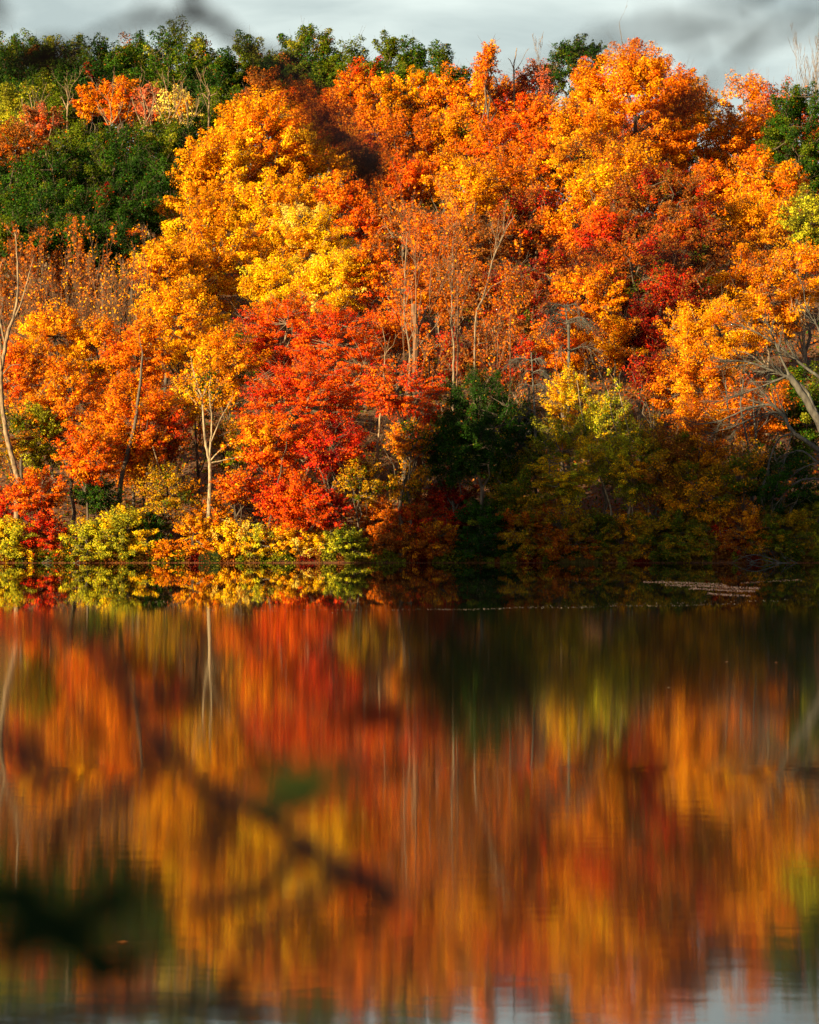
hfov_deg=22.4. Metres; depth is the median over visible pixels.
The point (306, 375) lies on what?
maple tree
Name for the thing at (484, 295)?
bare tree
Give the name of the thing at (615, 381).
birch tree
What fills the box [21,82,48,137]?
dead tree
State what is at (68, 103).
dead tree
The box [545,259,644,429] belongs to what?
maple tree
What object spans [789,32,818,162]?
bare tree
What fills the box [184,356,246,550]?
birch tree
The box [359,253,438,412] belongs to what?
maple tree
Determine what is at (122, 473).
bare tree
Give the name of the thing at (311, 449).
maple tree
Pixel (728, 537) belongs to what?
shrub
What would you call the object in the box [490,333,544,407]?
maple tree
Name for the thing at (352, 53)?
oak tree
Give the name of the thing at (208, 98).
dead tree
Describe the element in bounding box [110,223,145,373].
bare tree
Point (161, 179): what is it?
oak tree
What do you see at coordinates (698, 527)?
shrub
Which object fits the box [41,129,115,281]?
oak tree
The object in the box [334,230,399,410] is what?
maple tree
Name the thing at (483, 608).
floating leaves
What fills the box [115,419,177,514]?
maple tree
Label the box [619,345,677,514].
maple tree
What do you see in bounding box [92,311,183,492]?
maple tree
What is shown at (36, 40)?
oak tree
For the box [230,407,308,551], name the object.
maple tree
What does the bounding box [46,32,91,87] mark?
oak tree
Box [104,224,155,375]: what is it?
bare tree
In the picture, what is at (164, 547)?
shrub
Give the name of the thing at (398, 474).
maple tree
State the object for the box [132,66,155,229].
dead tree
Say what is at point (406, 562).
bank grass
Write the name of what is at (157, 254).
maple tree
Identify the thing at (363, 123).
maple tree
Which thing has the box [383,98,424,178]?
maple tree
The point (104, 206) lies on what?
oak tree
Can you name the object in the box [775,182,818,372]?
oak tree
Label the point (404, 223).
bare tree
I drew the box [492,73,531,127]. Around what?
maple tree
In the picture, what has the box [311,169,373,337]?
maple tree
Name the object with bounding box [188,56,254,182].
oak tree
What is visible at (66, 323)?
maple tree
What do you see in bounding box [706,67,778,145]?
maple tree
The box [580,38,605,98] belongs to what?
oak tree
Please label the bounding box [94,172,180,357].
oak tree
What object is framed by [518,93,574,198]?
maple tree
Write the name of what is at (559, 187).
thicket
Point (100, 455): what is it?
maple tree
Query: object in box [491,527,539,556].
shrub
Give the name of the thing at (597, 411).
birch tree
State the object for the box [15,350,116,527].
maple tree
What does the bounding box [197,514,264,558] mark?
shrub
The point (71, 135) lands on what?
oak tree
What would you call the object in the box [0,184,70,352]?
oak tree
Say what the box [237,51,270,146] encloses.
oak tree
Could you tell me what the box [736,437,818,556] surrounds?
oak tree
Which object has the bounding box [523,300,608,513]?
dead spruce
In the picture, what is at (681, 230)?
maple tree
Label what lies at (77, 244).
bare tree
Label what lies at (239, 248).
maple tree
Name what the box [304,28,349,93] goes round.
oak tree
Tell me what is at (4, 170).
oak tree
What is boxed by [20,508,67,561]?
shrub
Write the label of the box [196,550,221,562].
grass
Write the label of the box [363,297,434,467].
maple tree
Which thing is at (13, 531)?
shrub
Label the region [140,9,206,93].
oak tree
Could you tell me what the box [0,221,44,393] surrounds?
bare tree
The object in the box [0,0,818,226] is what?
sky
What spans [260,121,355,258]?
maple tree
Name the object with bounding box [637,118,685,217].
maple tree
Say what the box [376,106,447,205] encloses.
maple tree
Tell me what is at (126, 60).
oak tree
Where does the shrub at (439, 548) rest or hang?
on the ground at (362, 418)
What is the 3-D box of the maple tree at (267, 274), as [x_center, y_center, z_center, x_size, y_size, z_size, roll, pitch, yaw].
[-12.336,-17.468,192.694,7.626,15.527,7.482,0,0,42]
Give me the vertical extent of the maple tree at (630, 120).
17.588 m
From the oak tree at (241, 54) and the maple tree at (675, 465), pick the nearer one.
the maple tree at (675, 465)
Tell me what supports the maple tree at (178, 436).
on the ground at (362, 418)
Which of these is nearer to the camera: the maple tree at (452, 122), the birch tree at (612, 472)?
the birch tree at (612, 472)
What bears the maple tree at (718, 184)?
on the ground at (362, 418)
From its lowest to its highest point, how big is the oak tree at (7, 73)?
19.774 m
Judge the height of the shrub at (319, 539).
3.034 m
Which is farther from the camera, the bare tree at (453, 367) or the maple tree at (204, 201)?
the maple tree at (204, 201)
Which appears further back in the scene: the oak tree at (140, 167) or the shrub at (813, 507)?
the oak tree at (140, 167)
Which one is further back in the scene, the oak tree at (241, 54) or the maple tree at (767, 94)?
the oak tree at (241, 54)
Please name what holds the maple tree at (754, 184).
on the ground at (362, 418)
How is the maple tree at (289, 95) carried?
on the ground at (362, 418)
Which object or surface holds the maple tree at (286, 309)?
on the ground at (362, 418)
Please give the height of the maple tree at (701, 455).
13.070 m
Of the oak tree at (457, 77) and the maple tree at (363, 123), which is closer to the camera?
the maple tree at (363, 123)
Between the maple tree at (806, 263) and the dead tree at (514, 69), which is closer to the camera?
the maple tree at (806, 263)
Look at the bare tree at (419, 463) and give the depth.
157.84 m
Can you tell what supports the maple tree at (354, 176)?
on the ground at (362, 418)
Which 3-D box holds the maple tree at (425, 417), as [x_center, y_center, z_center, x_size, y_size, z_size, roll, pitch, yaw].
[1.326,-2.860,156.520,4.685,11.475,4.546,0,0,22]
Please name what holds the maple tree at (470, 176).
on the ground at (362, 418)
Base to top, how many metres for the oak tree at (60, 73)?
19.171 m
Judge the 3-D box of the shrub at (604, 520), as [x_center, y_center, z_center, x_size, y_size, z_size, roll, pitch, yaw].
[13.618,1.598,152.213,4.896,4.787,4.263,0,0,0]
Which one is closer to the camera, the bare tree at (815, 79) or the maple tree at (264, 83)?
the bare tree at (815, 79)
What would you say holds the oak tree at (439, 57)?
on the ground at (362, 418)
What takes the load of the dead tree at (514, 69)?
on the ground at (362, 418)
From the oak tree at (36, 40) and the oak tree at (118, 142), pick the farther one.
the oak tree at (36, 40)
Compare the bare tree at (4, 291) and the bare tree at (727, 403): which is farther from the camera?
the bare tree at (4, 291)
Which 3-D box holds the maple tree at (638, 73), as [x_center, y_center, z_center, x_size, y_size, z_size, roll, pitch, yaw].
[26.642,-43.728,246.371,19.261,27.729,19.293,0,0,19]
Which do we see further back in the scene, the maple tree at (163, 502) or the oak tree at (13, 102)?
the oak tree at (13, 102)
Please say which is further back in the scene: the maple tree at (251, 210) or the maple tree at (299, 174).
the maple tree at (299, 174)
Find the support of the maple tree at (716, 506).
on the ground at (362, 418)
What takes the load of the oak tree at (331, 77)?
on the ground at (362, 418)
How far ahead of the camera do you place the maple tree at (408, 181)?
232.15 m
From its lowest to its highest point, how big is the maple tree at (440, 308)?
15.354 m
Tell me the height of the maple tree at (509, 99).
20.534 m
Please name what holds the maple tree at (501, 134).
on the ground at (362, 418)
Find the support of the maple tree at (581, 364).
on the ground at (362, 418)
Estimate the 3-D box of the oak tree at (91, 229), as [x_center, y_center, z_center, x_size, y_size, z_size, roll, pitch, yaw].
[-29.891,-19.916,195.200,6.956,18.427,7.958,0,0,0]
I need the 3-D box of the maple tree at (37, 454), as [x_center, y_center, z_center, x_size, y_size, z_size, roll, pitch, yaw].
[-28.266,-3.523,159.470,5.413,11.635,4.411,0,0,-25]
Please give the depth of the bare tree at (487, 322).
160.31 m
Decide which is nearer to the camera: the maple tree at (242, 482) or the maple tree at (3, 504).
the maple tree at (242, 482)
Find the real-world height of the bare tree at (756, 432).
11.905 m
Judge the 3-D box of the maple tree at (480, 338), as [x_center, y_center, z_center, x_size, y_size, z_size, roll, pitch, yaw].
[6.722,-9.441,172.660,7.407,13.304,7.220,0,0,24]
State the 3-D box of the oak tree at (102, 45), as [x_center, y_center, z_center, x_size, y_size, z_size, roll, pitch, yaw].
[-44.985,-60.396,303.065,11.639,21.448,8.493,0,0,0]
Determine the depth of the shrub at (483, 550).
151.20 m
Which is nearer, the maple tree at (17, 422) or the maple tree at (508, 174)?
the maple tree at (17, 422)
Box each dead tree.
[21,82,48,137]
[52,71,81,129]
[91,72,123,130]
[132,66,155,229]
[151,62,186,127]
[162,76,204,229]
[196,67,217,242]
[508,48,525,108]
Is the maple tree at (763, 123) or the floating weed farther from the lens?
the maple tree at (763, 123)
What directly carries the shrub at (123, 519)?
on the ground at (362, 418)
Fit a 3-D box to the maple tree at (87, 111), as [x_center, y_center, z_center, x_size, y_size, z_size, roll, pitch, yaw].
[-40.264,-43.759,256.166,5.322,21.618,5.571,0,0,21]
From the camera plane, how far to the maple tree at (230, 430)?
159.14 m
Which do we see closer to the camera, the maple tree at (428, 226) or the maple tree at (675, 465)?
the maple tree at (675, 465)
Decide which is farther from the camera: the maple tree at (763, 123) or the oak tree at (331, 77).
the oak tree at (331, 77)
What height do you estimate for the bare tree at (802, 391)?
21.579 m
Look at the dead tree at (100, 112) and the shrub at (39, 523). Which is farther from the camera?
the dead tree at (100, 112)
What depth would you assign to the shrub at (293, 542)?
151.46 m
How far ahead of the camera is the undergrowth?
168.88 m
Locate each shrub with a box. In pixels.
[0,510,48,562]
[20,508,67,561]
[39,527,84,559]
[45,516,128,562]
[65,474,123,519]
[88,501,164,559]
[127,510,173,556]
[144,537,181,561]
[171,510,218,559]
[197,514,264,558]
[235,519,288,560]
[260,522,319,560]
[291,525,342,558]
[317,522,373,559]
[345,492,405,548]
[356,521,410,557]
[379,489,451,550]
[394,517,462,562]
[407,476,484,545]
[444,492,523,557]
[451,528,496,561]
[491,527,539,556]
[492,497,563,562]
[522,498,600,561]
[562,508,624,560]
[588,506,665,559]
[625,503,707,562]
[659,517,720,557]
[694,518,748,558]
[711,503,772,556]
[740,498,817,558]
[768,490,818,556]
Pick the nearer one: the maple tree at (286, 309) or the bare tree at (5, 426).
the bare tree at (5, 426)
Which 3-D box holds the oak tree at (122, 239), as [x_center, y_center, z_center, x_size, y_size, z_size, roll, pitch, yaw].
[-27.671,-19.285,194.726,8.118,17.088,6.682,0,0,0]
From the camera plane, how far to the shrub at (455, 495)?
153.31 m
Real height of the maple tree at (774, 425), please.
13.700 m
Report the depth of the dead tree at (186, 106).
249.07 m
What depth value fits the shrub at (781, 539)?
151.43 m
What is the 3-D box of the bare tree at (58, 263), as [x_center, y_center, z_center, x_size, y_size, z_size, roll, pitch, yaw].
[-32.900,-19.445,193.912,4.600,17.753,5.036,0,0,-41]
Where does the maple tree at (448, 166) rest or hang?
on the ground at (362, 418)
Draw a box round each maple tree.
[0,112,54,299]
[0,397,39,502]
[0,483,32,526]
[1,331,57,480]
[1,464,70,543]
[6,298,89,481]
[12,392,74,521]
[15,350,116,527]
[16,100,73,273]
[41,419,128,542]
[67,306,132,478]
[69,82,111,196]
[78,367,189,541]
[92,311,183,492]
[95,75,142,155]
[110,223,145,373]
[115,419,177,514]
[122,260,236,449]
[125,230,211,397]
[127,457,201,538]
[131,81,171,239]
[136,402,195,534]
[148,172,232,332]
[160,191,277,355]
[165,125,267,306]
[166,356,230,510]
[184,317,276,476]
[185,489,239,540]
[196,409,260,532]
[200,85,316,300]
[208,462,266,556]
[214,165,318,343]
[230,286,342,472]
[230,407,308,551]
[231,355,367,522]
[233,66,291,138]
[235,247,320,405]
[247,464,351,540]
[252,201,364,341]
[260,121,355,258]
[267,88,299,133]
[278,300,398,489]
[283,86,360,221]
[287,245,377,410]
[291,410,381,534]
[310,491,357,535]
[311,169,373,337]
[326,67,379,127]
[332,449,385,553]
[334,140,393,248]
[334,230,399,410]
[339,180,396,337]
[341,101,409,222]
[344,53,406,139]
[350,70,407,140]
[353,357,450,555]
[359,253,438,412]
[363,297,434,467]
[365,193,430,345]
[369,145,438,291]
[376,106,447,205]
[378,416,441,552]
[378,443,435,509]
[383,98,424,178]
[388,64,432,205]
[397,207,473,357]
[401,60,470,203]
[403,402,450,491]
[408,327,473,471]
[409,145,479,283]
[418,100,488,222]
[420,257,485,408]
[425,94,473,204]
[433,155,506,274]
[436,210,510,339]
[440,67,500,210]
[445,319,529,474]
[448,59,511,206]
[455,260,531,368]
[456,111,531,255]
[462,145,535,275]
[472,38,502,222]
[476,448,555,530]
[477,196,548,341]
[482,178,569,348]
[485,275,559,422]
[488,76,544,208]
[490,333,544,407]
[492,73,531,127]
[498,81,560,215]
[505,57,569,105]
[507,127,571,269]
[516,238,597,404]
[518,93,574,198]
[530,308,607,470]
[537,91,626,258]
[540,195,599,352]
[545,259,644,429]
[559,155,627,303]
[562,66,617,192]
[563,37,715,225]
[570,198,653,373]
[573,112,673,273]
[575,310,650,429]
[583,224,697,425]
[598,157,729,354]
[602,287,674,455]
[613,97,643,210]
[615,410,701,546]
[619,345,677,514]
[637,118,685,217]
[637,196,736,401]
[638,336,745,514]
[639,470,744,547]
[642,260,723,430]
[653,281,772,457]
[665,386,736,513]
[669,153,733,292]
[671,75,732,186]
[692,433,784,533]
[694,108,768,203]
[696,222,764,393]
[698,105,762,218]
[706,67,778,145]
[710,371,800,499]
[715,187,801,357]
[718,143,817,322]
[724,247,817,435]
[744,98,796,227]
[745,70,806,189]
[765,236,818,377]
[771,110,818,226]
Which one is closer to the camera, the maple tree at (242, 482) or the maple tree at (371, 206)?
the maple tree at (242, 482)
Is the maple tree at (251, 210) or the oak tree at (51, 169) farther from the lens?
the oak tree at (51, 169)
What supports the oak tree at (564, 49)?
on the ground at (362, 418)
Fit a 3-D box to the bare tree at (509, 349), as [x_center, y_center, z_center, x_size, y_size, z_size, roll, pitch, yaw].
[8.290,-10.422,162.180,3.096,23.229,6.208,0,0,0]
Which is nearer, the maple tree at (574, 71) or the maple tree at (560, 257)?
the maple tree at (560, 257)
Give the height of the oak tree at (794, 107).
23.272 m
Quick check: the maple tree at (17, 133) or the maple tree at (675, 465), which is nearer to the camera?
the maple tree at (675, 465)
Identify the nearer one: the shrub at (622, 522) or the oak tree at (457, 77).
the shrub at (622, 522)
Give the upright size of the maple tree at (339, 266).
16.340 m
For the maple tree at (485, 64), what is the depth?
270.38 m
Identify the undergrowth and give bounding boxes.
[0,130,818,562]
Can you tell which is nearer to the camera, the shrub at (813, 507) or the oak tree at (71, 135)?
the shrub at (813, 507)
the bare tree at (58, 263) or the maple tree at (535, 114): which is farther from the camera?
the maple tree at (535, 114)
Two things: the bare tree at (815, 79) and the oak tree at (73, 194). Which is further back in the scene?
the bare tree at (815, 79)
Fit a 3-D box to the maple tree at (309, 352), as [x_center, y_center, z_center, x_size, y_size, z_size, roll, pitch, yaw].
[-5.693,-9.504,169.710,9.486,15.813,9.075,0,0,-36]
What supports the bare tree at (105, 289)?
on the ground at (362, 418)
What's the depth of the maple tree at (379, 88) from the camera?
275.27 m
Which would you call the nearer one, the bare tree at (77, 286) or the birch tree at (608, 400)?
the birch tree at (608, 400)
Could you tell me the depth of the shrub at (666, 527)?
150.81 m
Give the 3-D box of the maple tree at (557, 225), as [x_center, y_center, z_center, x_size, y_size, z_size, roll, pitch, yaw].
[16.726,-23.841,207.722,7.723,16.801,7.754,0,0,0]
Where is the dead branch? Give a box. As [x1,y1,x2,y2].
[152,447,161,515]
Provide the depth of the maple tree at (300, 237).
202.47 m
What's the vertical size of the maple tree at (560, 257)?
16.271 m
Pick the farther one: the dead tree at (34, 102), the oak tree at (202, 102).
the oak tree at (202, 102)
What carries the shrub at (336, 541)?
on the ground at (362, 418)
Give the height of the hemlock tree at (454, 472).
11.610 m
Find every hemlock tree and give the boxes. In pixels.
[420,406,490,548]
[433,361,533,533]
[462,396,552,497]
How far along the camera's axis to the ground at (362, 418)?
190.00 m
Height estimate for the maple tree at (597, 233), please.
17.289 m
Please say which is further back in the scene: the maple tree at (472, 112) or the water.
the maple tree at (472, 112)
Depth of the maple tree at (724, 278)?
190.87 m
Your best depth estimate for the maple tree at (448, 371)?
172.49 m
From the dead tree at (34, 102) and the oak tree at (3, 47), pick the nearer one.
the dead tree at (34, 102)
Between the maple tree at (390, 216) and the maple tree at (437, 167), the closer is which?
the maple tree at (390, 216)
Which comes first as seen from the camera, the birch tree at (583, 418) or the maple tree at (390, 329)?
the birch tree at (583, 418)
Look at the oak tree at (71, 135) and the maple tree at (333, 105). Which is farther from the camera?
the maple tree at (333, 105)
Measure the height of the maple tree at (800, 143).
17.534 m
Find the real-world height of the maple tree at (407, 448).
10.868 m
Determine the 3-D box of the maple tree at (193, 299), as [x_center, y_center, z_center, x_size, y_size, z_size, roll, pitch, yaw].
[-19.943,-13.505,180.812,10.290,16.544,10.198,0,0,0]
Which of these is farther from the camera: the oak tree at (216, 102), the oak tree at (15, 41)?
the oak tree at (15, 41)
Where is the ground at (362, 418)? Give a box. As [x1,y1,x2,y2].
[0,184,818,562]
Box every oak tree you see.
[0,29,41,90]
[0,31,17,53]
[0,46,39,174]
[0,72,77,179]
[0,79,52,177]
[0,146,41,290]
[0,180,39,350]
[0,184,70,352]
[0,204,58,390]
[1,144,82,306]
[14,206,91,377]
[17,89,83,152]
[19,28,64,154]
[29,58,93,123]
[35,176,101,343]
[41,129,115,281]
[42,116,116,270]
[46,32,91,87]
[58,208,125,391]
[62,173,144,351]
[63,53,129,137]
[69,149,150,302]
[75,35,134,129]
[81,113,160,276]
[86,212,159,391]
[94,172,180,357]
[95,38,153,129]
[102,140,179,298]
[116,29,165,143]
[122,50,185,163]
[126,112,202,244]
[134,146,201,281]
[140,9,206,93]
[142,50,217,131]
[155,107,220,232]
[161,30,228,91]
[163,80,227,145]
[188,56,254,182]
[194,84,260,234]
[208,45,247,107]
[233,27,269,164]
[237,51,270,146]
[266,18,342,71]
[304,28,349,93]
[310,60,347,88]
[329,26,375,129]
[358,29,414,114]
[364,49,420,103]
[391,34,434,113]
[412,39,464,113]
[443,61,476,106]
[538,33,591,103]
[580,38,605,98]
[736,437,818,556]
[749,360,818,499]
[750,78,818,274]
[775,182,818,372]
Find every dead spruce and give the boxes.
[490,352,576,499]
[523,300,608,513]
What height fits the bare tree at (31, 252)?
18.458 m
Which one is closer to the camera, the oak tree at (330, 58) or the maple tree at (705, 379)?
the maple tree at (705, 379)
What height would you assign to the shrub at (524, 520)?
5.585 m
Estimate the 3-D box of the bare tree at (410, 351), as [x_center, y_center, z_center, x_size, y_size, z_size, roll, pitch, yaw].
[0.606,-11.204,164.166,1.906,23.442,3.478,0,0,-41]
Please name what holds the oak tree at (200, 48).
on the ground at (362, 418)
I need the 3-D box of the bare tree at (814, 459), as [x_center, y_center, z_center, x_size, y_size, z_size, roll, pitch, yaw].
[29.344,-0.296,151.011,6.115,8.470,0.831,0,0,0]
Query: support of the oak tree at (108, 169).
on the ground at (362, 418)
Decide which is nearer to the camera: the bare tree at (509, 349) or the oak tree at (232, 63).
the bare tree at (509, 349)
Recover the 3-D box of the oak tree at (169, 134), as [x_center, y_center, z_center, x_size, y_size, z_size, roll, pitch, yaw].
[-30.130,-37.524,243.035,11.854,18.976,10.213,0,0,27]
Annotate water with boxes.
[0,563,818,1023]
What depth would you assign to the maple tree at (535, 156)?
242.99 m
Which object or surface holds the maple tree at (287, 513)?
on the ground at (362, 418)
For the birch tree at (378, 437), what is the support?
on the ground at (362, 418)
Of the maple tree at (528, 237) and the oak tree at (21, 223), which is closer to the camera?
the oak tree at (21, 223)
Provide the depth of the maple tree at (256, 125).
227.37 m
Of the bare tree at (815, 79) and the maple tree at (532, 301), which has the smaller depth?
the maple tree at (532, 301)
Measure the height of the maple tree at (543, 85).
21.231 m
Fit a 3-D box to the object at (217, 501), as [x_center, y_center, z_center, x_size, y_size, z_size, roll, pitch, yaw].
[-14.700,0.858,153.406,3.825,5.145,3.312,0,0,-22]
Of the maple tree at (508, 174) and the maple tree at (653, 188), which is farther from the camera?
the maple tree at (508, 174)
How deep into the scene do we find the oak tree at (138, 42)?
308.38 m
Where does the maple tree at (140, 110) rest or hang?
on the ground at (362, 418)
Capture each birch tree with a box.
[153,79,204,232]
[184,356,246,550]
[372,328,397,521]
[522,413,606,518]
[537,361,597,513]
[570,390,636,513]
[577,381,612,545]
[588,415,663,552]
[602,389,632,529]
[604,368,649,551]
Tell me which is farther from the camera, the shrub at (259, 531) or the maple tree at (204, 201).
the maple tree at (204, 201)
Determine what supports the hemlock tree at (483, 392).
on the ground at (362, 418)
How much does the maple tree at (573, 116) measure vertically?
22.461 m
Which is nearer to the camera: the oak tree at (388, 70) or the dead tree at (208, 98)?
the dead tree at (208, 98)
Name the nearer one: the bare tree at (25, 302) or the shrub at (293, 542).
the shrub at (293, 542)
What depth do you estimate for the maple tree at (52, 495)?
151.66 m
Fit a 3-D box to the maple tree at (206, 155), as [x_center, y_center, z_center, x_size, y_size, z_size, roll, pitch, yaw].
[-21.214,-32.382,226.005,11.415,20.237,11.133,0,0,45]
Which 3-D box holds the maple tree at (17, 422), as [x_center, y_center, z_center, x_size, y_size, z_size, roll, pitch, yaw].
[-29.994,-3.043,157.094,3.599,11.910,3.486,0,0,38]
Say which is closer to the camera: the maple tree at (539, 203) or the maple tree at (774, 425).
the maple tree at (774, 425)
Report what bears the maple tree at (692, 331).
on the ground at (362, 418)
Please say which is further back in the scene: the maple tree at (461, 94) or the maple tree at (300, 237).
the maple tree at (461, 94)
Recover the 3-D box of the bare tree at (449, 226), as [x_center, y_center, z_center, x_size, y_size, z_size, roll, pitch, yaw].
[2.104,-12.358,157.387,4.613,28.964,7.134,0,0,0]
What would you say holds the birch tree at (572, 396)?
on the ground at (362, 418)
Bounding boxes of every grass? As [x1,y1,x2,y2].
[1,558,818,562]
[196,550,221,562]
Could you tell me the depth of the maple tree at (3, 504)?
155.76 m
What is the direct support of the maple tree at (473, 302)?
on the ground at (362, 418)
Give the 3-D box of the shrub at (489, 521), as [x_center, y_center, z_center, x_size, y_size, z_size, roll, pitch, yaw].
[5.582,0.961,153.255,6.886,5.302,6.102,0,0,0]
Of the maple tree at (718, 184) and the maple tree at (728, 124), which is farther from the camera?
the maple tree at (728, 124)
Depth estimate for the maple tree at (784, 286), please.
181.28 m
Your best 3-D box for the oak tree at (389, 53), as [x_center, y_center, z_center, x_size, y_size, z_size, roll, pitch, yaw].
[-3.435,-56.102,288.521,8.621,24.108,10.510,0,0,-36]
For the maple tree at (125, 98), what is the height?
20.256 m
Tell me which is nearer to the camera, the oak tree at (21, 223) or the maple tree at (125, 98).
the oak tree at (21, 223)
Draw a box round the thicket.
[40,79,818,244]
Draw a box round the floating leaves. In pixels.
[64,600,740,614]
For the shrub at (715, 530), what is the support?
on the ground at (362, 418)
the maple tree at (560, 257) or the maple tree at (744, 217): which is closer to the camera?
the maple tree at (560, 257)
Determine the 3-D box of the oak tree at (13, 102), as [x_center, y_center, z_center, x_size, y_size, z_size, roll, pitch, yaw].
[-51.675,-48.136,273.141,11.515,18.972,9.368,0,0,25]
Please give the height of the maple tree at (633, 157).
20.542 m
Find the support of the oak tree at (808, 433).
on the ground at (362, 418)
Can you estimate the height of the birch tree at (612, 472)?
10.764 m
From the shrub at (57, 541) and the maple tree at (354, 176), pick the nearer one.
the shrub at (57, 541)
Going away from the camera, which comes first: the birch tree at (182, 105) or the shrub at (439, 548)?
the shrub at (439, 548)
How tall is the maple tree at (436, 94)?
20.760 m
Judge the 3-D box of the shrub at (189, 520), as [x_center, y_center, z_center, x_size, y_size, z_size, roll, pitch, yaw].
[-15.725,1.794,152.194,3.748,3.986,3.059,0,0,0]
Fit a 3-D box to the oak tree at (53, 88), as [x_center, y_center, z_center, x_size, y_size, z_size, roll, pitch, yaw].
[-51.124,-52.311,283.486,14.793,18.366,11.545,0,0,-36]
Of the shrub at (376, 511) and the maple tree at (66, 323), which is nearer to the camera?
the shrub at (376, 511)
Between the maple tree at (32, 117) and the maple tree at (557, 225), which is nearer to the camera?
the maple tree at (557, 225)
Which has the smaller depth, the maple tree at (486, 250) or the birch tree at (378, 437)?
the birch tree at (378, 437)
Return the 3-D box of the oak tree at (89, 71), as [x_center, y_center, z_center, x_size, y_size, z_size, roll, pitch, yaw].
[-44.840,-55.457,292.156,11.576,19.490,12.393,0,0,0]
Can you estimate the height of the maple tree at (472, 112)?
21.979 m
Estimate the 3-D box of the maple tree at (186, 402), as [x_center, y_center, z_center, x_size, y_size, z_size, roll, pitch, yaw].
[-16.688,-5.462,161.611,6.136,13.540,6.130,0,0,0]
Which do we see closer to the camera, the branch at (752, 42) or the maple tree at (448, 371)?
the branch at (752, 42)
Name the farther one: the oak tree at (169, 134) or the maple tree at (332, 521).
the oak tree at (169, 134)
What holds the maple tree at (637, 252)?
on the ground at (362, 418)
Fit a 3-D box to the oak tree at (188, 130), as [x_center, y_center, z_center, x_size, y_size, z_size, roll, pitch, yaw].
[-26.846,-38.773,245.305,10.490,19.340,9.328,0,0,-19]
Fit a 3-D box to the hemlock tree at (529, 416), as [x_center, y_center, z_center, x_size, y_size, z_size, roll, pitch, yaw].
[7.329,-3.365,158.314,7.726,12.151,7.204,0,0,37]
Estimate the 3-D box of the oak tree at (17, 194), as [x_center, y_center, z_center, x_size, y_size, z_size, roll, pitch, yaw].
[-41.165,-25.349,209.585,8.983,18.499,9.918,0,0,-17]
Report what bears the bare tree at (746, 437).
on the ground at (362, 418)
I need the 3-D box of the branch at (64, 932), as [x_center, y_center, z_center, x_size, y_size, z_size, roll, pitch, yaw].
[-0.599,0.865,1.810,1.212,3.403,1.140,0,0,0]
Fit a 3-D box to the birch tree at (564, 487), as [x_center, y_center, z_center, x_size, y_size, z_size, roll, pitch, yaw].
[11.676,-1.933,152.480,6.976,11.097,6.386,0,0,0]
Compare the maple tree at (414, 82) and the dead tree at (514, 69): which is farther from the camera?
the maple tree at (414, 82)
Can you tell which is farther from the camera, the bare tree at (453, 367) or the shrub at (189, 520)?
the bare tree at (453, 367)
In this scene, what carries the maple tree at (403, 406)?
on the ground at (362, 418)
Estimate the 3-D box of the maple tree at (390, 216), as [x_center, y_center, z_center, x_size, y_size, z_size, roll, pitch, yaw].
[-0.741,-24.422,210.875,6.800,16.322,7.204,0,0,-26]
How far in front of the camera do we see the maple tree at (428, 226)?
206.21 m
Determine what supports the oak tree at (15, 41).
on the ground at (362, 418)
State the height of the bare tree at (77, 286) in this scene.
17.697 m
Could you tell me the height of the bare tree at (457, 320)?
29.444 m
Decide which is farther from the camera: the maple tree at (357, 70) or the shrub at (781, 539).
the maple tree at (357, 70)
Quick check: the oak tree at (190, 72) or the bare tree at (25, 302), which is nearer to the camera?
the bare tree at (25, 302)
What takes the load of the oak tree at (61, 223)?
on the ground at (362, 418)
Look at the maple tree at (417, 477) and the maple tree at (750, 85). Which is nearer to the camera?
the maple tree at (417, 477)
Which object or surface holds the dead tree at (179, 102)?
on the ground at (362, 418)
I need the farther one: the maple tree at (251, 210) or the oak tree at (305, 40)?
the oak tree at (305, 40)
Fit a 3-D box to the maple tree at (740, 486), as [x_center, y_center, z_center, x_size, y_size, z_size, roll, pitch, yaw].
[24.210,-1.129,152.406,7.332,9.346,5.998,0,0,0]
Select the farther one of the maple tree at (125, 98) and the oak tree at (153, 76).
the oak tree at (153, 76)
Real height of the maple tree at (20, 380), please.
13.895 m
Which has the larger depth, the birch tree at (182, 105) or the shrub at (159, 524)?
the birch tree at (182, 105)
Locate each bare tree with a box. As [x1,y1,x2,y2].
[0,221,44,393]
[0,229,34,543]
[3,253,45,450]
[8,208,61,384]
[26,212,85,388]
[29,249,104,411]
[63,215,118,382]
[78,231,136,392]
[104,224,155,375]
[116,335,143,507]
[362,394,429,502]
[373,153,435,526]
[393,160,477,534]
[399,225,438,491]
[407,166,466,488]
[411,304,427,495]
[443,187,475,410]
[470,260,529,525]
[473,201,529,484]
[496,230,531,501]
[532,33,559,104]
[668,273,818,509]
[715,368,740,507]
[731,365,754,512]
[744,393,771,530]
[770,450,818,513]
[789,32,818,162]
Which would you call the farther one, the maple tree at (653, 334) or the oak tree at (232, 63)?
the oak tree at (232, 63)
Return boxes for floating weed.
[646,579,800,595]
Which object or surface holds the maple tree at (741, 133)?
on the ground at (362, 418)
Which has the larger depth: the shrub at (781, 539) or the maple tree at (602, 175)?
the maple tree at (602, 175)
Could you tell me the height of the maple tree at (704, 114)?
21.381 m

